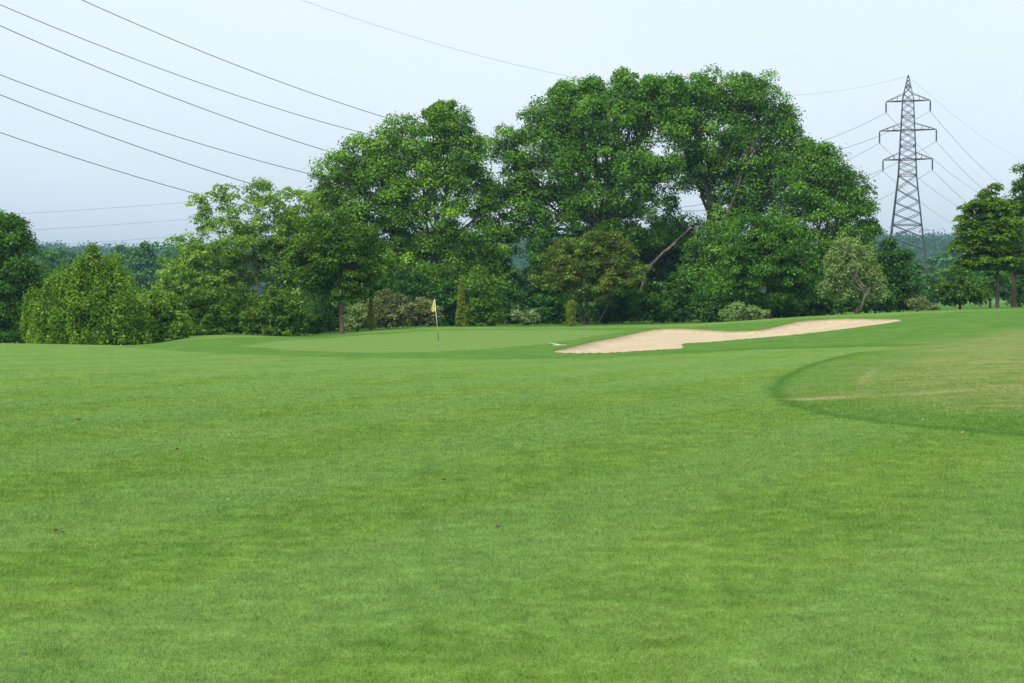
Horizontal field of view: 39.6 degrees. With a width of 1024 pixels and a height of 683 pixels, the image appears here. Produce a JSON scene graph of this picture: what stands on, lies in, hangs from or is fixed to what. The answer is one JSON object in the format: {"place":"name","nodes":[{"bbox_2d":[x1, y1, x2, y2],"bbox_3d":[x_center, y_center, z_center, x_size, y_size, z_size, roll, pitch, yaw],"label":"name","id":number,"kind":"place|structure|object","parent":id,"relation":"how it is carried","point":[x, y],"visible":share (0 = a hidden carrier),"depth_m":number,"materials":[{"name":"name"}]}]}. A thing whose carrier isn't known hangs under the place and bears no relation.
{"place":"outdoors","nodes":[
{"label":"outdoors","id":0,"kind":"place"},
{"bbox_2d":[8,204,476,247],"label":"distant wire","id":1,"kind":"object","parent":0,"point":[135,239],"visible":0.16,"depth_m":383.48,"materials":[{"name":"metal"}]},
{"bbox_2d":[22,167,498,213],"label":"distant wire","id":2,"kind":"object","parent":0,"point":[145,205],"visible":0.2,"depth_m":385.41,"materials":[{"name":"metal"}]},
{"bbox_2d":[39,171,578,229],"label":"distant wire","id":3,"kind":"object","parent":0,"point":[159,221],"visible":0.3,"depth_m":385.91,"materials":[{"name":"metal"}]},
{"bbox_2d":[0,254,1023,682],"bbox_3d":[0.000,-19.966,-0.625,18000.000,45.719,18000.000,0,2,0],"label":"ground","id":4,"kind":"structure","parent":0,"point":[964,334],"depth_m":11.54,"materials":[{"name":"green plant"}]},
{"bbox_2d":[0,209,55,342],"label":"broadleaf tree","id":5,"kind":"object","parent":4,"relation":"on","point":[14,268],"visible":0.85,"depth_m":83.04,"materials":[{"name":"green plant"}]},
{"bbox_2d":[34,247,70,284],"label":"distant tree","id":6,"kind":"object","parent":4,"relation":"on","point":[54,254],"visible":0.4,"depth_m":258.91,"materials":[{"name":"green plant"}]},
{"bbox_2d":[60,250,82,278],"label":"distant tree","id":7,"kind":"object","parent":4,"relation":"on","point":[70,253],"visible":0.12,"depth_m":328.38,"materials":[{"name":"green plant"}]},
{"bbox_2d":[16,240,162,344],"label":"bushy tree","id":8,"kind":"object","parent":4,"relation":"on","point":[93,283],"visible":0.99,"depth_m":76.05,"materials":[{"name":"green plant"}]},
{"bbox_2d":[104,244,136,291],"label":"distant tree","id":9,"kind":"object","parent":4,"relation":"on","point":[119,247],"visible":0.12,"depth_m":338.07,"materials":[{"name":"green plant"}]},
{"bbox_2d":[121,241,168,301],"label":"distant tree","id":10,"kind":"object","parent":4,"relation":"on","point":[138,257],"visible":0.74,"depth_m":298.12,"materials":[{"name":"green plant"}]},
{"bbox_2d":[134,290,195,342],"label":"shrub","id":11,"kind":"object","parent":4,"relation":"on","point":[172,326],"visible":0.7,"depth_m":79.52,"materials":[{"name":"green plant"}]},
{"bbox_2d":[158,241,202,287],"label":"distant tree","id":12,"kind":"object","parent":4,"relation":"on","point":[169,249],"visible":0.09,"depth_m":328.12,"materials":[{"name":"green plant"}]},
{"bbox_2d":[171,278,237,335],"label":"shrub","id":13,"kind":"object","parent":4,"relation":"on","point":[217,316],"visible":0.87,"depth_m":85.43,"materials":[{"name":"green plant"}]},
{"bbox_2d":[213,284,259,333],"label":"shrub","id":14,"kind":"object","parent":4,"relation":"on","point":[240,302],"visible":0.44,"depth_m":89.54,"materials":[{"name":"green plant"}]},
{"bbox_2d":[150,176,327,332],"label":"aspen tree","id":15,"kind":"object","parent":4,"relation":"on","point":[216,252],"visible":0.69,"depth_m":97.64,"materials":[{"name":"green plant"}]},
{"bbox_2d":[237,284,315,335],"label":"shrub","id":16,"kind":"object","parent":4,"relation":"on","point":[270,316],"visible":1,"depth_m":85.45,"materials":[{"name":"green plant"}]},
{"bbox_2d":[300,303,338,334],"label":"shrub","id":17,"kind":"object","parent":4,"relation":"on","point":[316,326],"visible":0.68,"depth_m":92.65,"materials":[{"name":"green plant"}]},
{"bbox_2d":[309,295,350,330],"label":"shrub","id":18,"kind":"object","parent":4,"relation":"on","point":[334,307],"visible":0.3,"depth_m":105.44,"materials":[{"name":"green plant"}]},
{"bbox_2d":[279,203,391,333],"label":"maple tree","id":19,"kind":"object","parent":4,"relation":"on","point":[347,253],"visible":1,"depth_m":88.99,"materials":[{"name":"green plant"}]},
{"bbox_2d":[343,300,377,330],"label":"bush","id":20,"kind":"object","parent":4,"relation":"on","point":[352,319],"visible":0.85,"depth_m":98.65,"materials":[{"name":"green plant"}]},
{"bbox_2d":[337,278,391,311],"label":"shrub","id":21,"kind":"object","parent":4,"relation":"on","point":[371,291],"visible":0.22,"depth_m":107.10,"materials":[{"name":"green plant"}]},
{"bbox_2d":[366,298,375,329],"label":"columnar conifer","id":22,"kind":"object","parent":4,"relation":"on","point":[370,324],"visible":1,"depth_m":92.86,"materials":[{"name":"green plant"}]},
{"bbox_2d":[361,288,426,328],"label":"bush","id":23,"kind":"object","parent":4,"relation":"on","point":[389,309],"visible":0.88,"depth_m":98.34,"materials":[{"name":"green plant"}]},
{"bbox_2d":[294,98,522,305],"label":"poplar tree","id":24,"kind":"object","parent":4,"relation":"on","point":[357,177],"visible":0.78,"depth_m":112.80,"materials":[{"name":"green plant"}]},
{"bbox_2d":[380,269,440,325],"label":"shrub","id":25,"kind":"object","parent":4,"relation":"on","point":[412,292],"visible":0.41,"depth_m":107.16,"materials":[{"name":"green plant"}]},
{"bbox_2d":[408,296,444,326],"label":"bush","id":26,"kind":"object","parent":4,"relation":"on","point":[423,303],"visible":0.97,"depth_m":98.55,"materials":[{"name":"green plant"}]},
{"bbox_2d":[426,276,473,325],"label":"shrub","id":27,"kind":"object","parent":4,"relation":"on","point":[446,298],"visible":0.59,"depth_m":105.40,"materials":[{"name":"green plant"}]},
{"bbox_2d":[455,276,465,326],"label":"columnar conifer","id":28,"kind":"object","parent":4,"relation":"on","point":[460,311],"visible":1,"depth_m":96.83,"materials":[{"name":"green plant"}]},
{"bbox_2d":[456,297,507,325],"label":"shrub","id":29,"kind":"object","parent":4,"relation":"on","point":[480,312],"visible":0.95,"depth_m":103.44,"materials":[{"name":"green plant"}]},
{"bbox_2d":[9,241,965,298],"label":"woodland","id":30,"kind":"object","parent":4,"relation":"on","point":[264,284],"depth_m":497.46,"materials":[{"name":"green plant"}]},
{"bbox_2d":[442,232,533,302],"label":"background tree","id":31,"kind":"object","parent":4,"relation":"on","point":[517,280],"visible":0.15,"depth_m":127.46,"materials":[{"name":"green plant"}]},
{"bbox_2d":[491,284,530,323],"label":"shrub","id":32,"kind":"object","parent":4,"relation":"on","point":[508,304],"visible":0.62,"depth_m":109.48,"materials":[{"name":"green plant"}]},
{"bbox_2d":[8,227,1022,298],"bbox_3d":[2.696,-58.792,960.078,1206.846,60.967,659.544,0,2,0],"label":"woodland","id":33,"kind":"object","parent":4,"relation":"on","point":[934,243],"visible":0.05,"depth_m":1029.43,"materials":[{"name":"green plant"}]},
{"bbox_2d":[510,309,540,325],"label":"flowering shrub","id":34,"kind":"object","parent":4,"relation":"on","point":[531,317],"visible":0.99,"depth_m":103.73,"materials":[{"name":"green plant"}]},
{"bbox_2d":[528,292,567,323],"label":"shrub","id":35,"kind":"object","parent":4,"relation":"on","point":[550,306],"visible":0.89,"depth_m":107.52,"materials":[{"name":"green plant"}]},
{"bbox_2d":[518,244,586,308],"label":"background tree","id":36,"kind":"object","parent":4,"relation":"on","point":[536,290],"visible":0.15,"depth_m":128.93,"materials":[{"name":"green plant"}]},
{"bbox_2d":[547,293,584,322],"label":"shrub","id":37,"kind":"object","parent":4,"relation":"on","point":[576,315],"visible":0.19,"depth_m":111.47,"materials":[{"name":"green plant"}]},
{"bbox_2d":[565,300,576,325],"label":"columnar conifer","id":38,"kind":"object","parent":4,"relation":"on","point":[570,311],"visible":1,"depth_m":96.80,"materials":[{"name":"green plant"}]},
{"bbox_2d":[479,66,698,295],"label":"poplar tree","id":39,"kind":"object","parent":4,"relation":"on","point":[642,107],"visible":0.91,"depth_m":116.57,"materials":[{"name":"green plant"}]},
{"bbox_2d":[527,230,654,324],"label":"rowan tree","id":40,"kind":"object","parent":4,"relation":"on","point":[572,264],"visible":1,"depth_m":101.96,"materials":[{"name":"green plant"}]},
{"bbox_2d":[577,301,619,322],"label":"shrub","id":41,"kind":"object","parent":4,"relation":"on","point":[591,317],"visible":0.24,"depth_m":111.47,"materials":[{"name":"green plant"}]},
{"bbox_2d":[589,286,645,322],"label":"shrub","id":42,"kind":"object","parent":4,"relation":"on","point":[617,306],"visible":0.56,"depth_m":106.40,"materials":[{"name":"green plant"}]},
{"bbox_2d":[596,239,682,300],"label":"background tree","id":43,"kind":"object","parent":4,"relation":"on","point":[656,275],"visible":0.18,"depth_m":125.98,"materials":[{"name":"green plant"}]},
{"bbox_2d":[626,280,683,322],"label":"shrub","id":44,"kind":"object","parent":4,"relation":"on","point":[655,308],"visible":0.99,"depth_m":104.43,"materials":[{"name":"green plant"}]},
{"bbox_2d":[630,222,691,321],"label":"leaning trunk","id":45,"kind":"object","parent":4,"relation":"on","point":[663,252],"visible":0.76,"depth_m":111.80,"materials":[{"name":"grey plant"}]},
{"bbox_2d":[643,231,698,307],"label":"background tree","id":46,"kind":"object","parent":4,"relation":"on","point":[673,255],"visible":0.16,"depth_m":126.87,"materials":[{"name":"green plant"}]},
{"bbox_2d":[662,267,709,321],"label":"shrub","id":47,"kind":"object","parent":4,"relation":"on","point":[681,297],"visible":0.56,"depth_m":106.35,"materials":[{"name":"green plant"}]},
{"bbox_2d":[684,286,728,321],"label":"shrub","id":48,"kind":"object","parent":4,"relation":"on","point":[708,309],"visible":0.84,"depth_m":103.35,"materials":[{"name":"green plant"}]},
{"bbox_2d":[555,319,900,352],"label":"bunker sand","id":49,"kind":"structure","parent":4,"relation":"on","point":[657,339],"depth_m":69.91,"materials":[{"name":"beige sand"}]},
{"bbox_2d":[644,63,822,296],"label":"poplar tree","id":50,"kind":"object","parent":4,"relation":"on","point":[744,134],"visible":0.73,"depth_m":119.09,"materials":[{"name":"green plant"}]},
{"bbox_2d":[712,284,760,317],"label":"shrub","id":51,"kind":"object","parent":4,"relation":"on","point":[738,300],"visible":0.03,"depth_m":105.49,"materials":[{"name":"green plant"}]},
{"bbox_2d":[718,301,770,320],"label":"shrub","id":52,"kind":"object","parent":4,"relation":"on","point":[735,311],"visible":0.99,"depth_m":93.65,"materials":[{"name":"green plant"}]},
{"bbox_2d":[704,209,827,318],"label":"broadleaf tree","id":53,"kind":"object","parent":4,"relation":"on","point":[784,282],"visible":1,"depth_m":96.98,"materials":[{"name":"green plant"}]},
{"bbox_2d":[741,291,807,318],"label":"shrub","id":54,"kind":"object","parent":4,"relation":"on","point":[776,313],"visible":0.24,"depth_m":103.33,"materials":[{"name":"green plant"}]},
{"bbox_2d":[795,288,819,316],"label":"shrub","id":55,"kind":"object","parent":4,"relation":"on","point":[802,314],"visible":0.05,"depth_m":107.66,"materials":[{"name":"green plant"}]},
{"bbox_2d":[756,132,885,315],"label":"poplar tree","id":56,"kind":"object","parent":4,"relation":"on","point":[811,193],"visible":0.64,"depth_m":115.69,"materials":[{"name":"green plant"}]},
{"bbox_2d":[798,279,845,315],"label":"shrub","id":57,"kind":"object","parent":4,"relation":"on","point":[825,306],"visible":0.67,"depth_m":103.49,"materials":[{"name":"green plant"}]},
{"bbox_2d":[827,285,869,314],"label":"shrub","id":58,"kind":"object","parent":4,"relation":"on","point":[849,308],"visible":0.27,"depth_m":107.33,"materials":[{"name":"green plant"}]},
{"bbox_2d":[813,230,890,313],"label":"olive willow","id":59,"kind":"object","parent":4,"relation":"on","point":[856,266],"visible":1,"depth_m":95.54,"materials":[{"name":"green plant"}]},
{"bbox_2d":[848,288,900,312],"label":"shrub","id":60,"kind":"object","parent":4,"relation":"on","point":[886,305],"visible":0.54,"depth_m":107.59,"materials":[{"name":"green plant"}]},
{"bbox_2d":[856,238,923,312],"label":"broadleaf tree","id":61,"kind":"object","parent":4,"relation":"on","point":[894,263],"visible":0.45,"depth_m":109.09,"materials":[{"name":"green plant"}]},
{"bbox_2d":[896,290,917,311],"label":"shrub","id":62,"kind":"object","parent":4,"relation":"on","point":[905,307],"visible":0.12,"depth_m":111.22,"materials":[{"name":"green plant"}]},
{"bbox_2d":[879,75,936,274],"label":"pylon","id":63,"kind":"object","parent":4,"relation":"on","point":[907,87],"visible":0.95,"depth_m":281.88,"materials":[{"name":"metal"}]},
{"bbox_2d":[1,75,875,210],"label":"overhead wire","id":64,"kind":"object","parent":63,"relation":"attached to","point":[227,151],"visible":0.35,"depth_m":147.86,"materials":[{"name":"metal"}]},
{"bbox_2d":[0,132,882,250],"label":"overhead wire","id":65,"kind":"object","parent":63,"relation":"attached to","point":[153,181],"visible":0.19,"depth_m":141.59,"materials":[{"name":"metal"}]},
{"bbox_2d":[0,4,884,170],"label":"overhead wire","id":66,"kind":"object","parent":63,"relation":"attached to","point":[234,94],"visible":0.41,"depth_m":148.26,"materials":[{"name":"metal"}]},
{"bbox_2d":[0,94,931,244],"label":"overhead wire","id":67,"kind":"object","parent":63,"relation":"attached to","point":[212,171],"visible":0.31,"depth_m":133.39,"materials":[{"name":"metal"}]},
{"bbox_2d":[0,25,934,211],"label":"overhead wire","id":68,"kind":"object","parent":63,"relation":"attached to","point":[247,124],"visible":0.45,"depth_m":136.03,"materials":[{"name":"metal"}]},
{"bbox_2d":[82,0,929,155],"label":"overhead wire","id":69,"kind":"object","parent":63,"relation":"attached to","point":[304,90],"visible":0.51,"depth_m":144.02,"materials":[{"name":"metal"}]},
{"bbox_2d":[305,1,905,94],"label":"earth wire","id":70,"kind":"object","parent":63,"relation":"attached to","point":[519,65],"visible":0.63,"depth_m":176.42,"materials":[{"name":"metal"}]},
{"bbox_2d":[930,111,1009,190],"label":"overhead wire","id":71,"kind":"object","parent":63,"relation":"attached to","point":[966,152],"visible":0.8,"depth_m":321.53,"materials":[{"name":"metal"}]},
{"bbox_2d":[908,261,927,297],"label":"distant tree","id":72,"kind":"object","parent":4,"relation":"on","point":[919,270],"visible":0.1,"depth_m":189.25,"materials":[{"name":"green plant"}]},
{"bbox_2d":[904,294,941,311],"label":"shrub","id":73,"kind":"object","parent":4,"relation":"on","point":[919,303],"visible":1,"depth_m":99.63,"materials":[{"name":"green plant"}]},
{"bbox_2d":[918,272,945,303],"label":"distant tree","id":74,"kind":"object","parent":4,"relation":"on","point":[932,279],"visible":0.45,"depth_m":203.71,"materials":[{"name":"green plant"}]},
{"bbox_2d":[919,245,961,273],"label":"distant tree","id":75,"kind":"object","parent":4,"relation":"on","point":[935,262],"visible":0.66,"depth_m":418.23,"materials":[{"name":"green plant"}]},
{"bbox_2d":[933,262,960,306],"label":"distant tree","id":76,"kind":"object","parent":4,"relation":"on","point":[946,270],"visible":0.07,"depth_m":219.30,"materials":[{"name":"green plant"}]},
{"bbox_2d":[926,264,993,308],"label":"broadleaf tree","id":77,"kind":"object","parent":4,"relation":"on","point":[959,289],"visible":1,"depth_m":124.16,"materials":[{"name":"green plant"}]},
{"bbox_2d":[969,268,994,306],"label":"distant tree","id":78,"kind":"object","parent":4,"relation":"on","point":[979,272],"visible":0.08,"depth_m":228.17,"materials":[{"name":"green plant"}]},
{"bbox_2d":[945,182,1023,307],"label":"hornbeam tree","id":79,"kind":"object","parent":4,"relation":"on","point":[987,247],"visible":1,"depth_m":99.93,"materials":[{"name":"green plant"}]},
{"bbox_2d":[966,270,1020,307],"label":"broadleaf tree","id":80,"kind":"object","parent":4,"relation":"on","point":[1004,291],"visible":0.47,"depth_m":129.24,"materials":[{"name":"green plant"}]},
{"bbox_2d":[992,271,1023,306],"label":"distant tree","id":81,"kind":"object","parent":4,"relation":"on","point":[1009,295],"visible":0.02,"depth_m":229.22,"materials":[{"name":"green plant"}]},
{"bbox_2d":[1001,163,1023,306],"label":"broadleaf tree","id":82,"kind":"object","parent":4,"relation":"on","point":[1019,184],"visible":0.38,"depth_m":105.73,"materials":[{"name":"green plant"}]},
{"bbox_2d":[1001,271,1023,306],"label":"broadleaf tree","id":83,"kind":"object","parent":4,"relation":"on","point":[1020,288],"visible":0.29,"depth_m":134.44,"materials":[{"name":"green plant"}]},
{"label":"golf hole","id":84,"kind":"object","parent":4,"relation":"on","visible":0},
{"bbox_2d":[432,299,438,339],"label":"golf flagstick","id":85,"kind":"object","parent":84,"relation":"in","point":[433,307],"visible":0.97,"depth_m":69.79,"materials":[{"name":"yellow fabric"}]},
{"bbox_2d":[0,0,1023,251],"label":"sky","id":86,"kind":"structure","parent":0,"point":[966,55],"materials":[{"name":"blue"}]}
]}

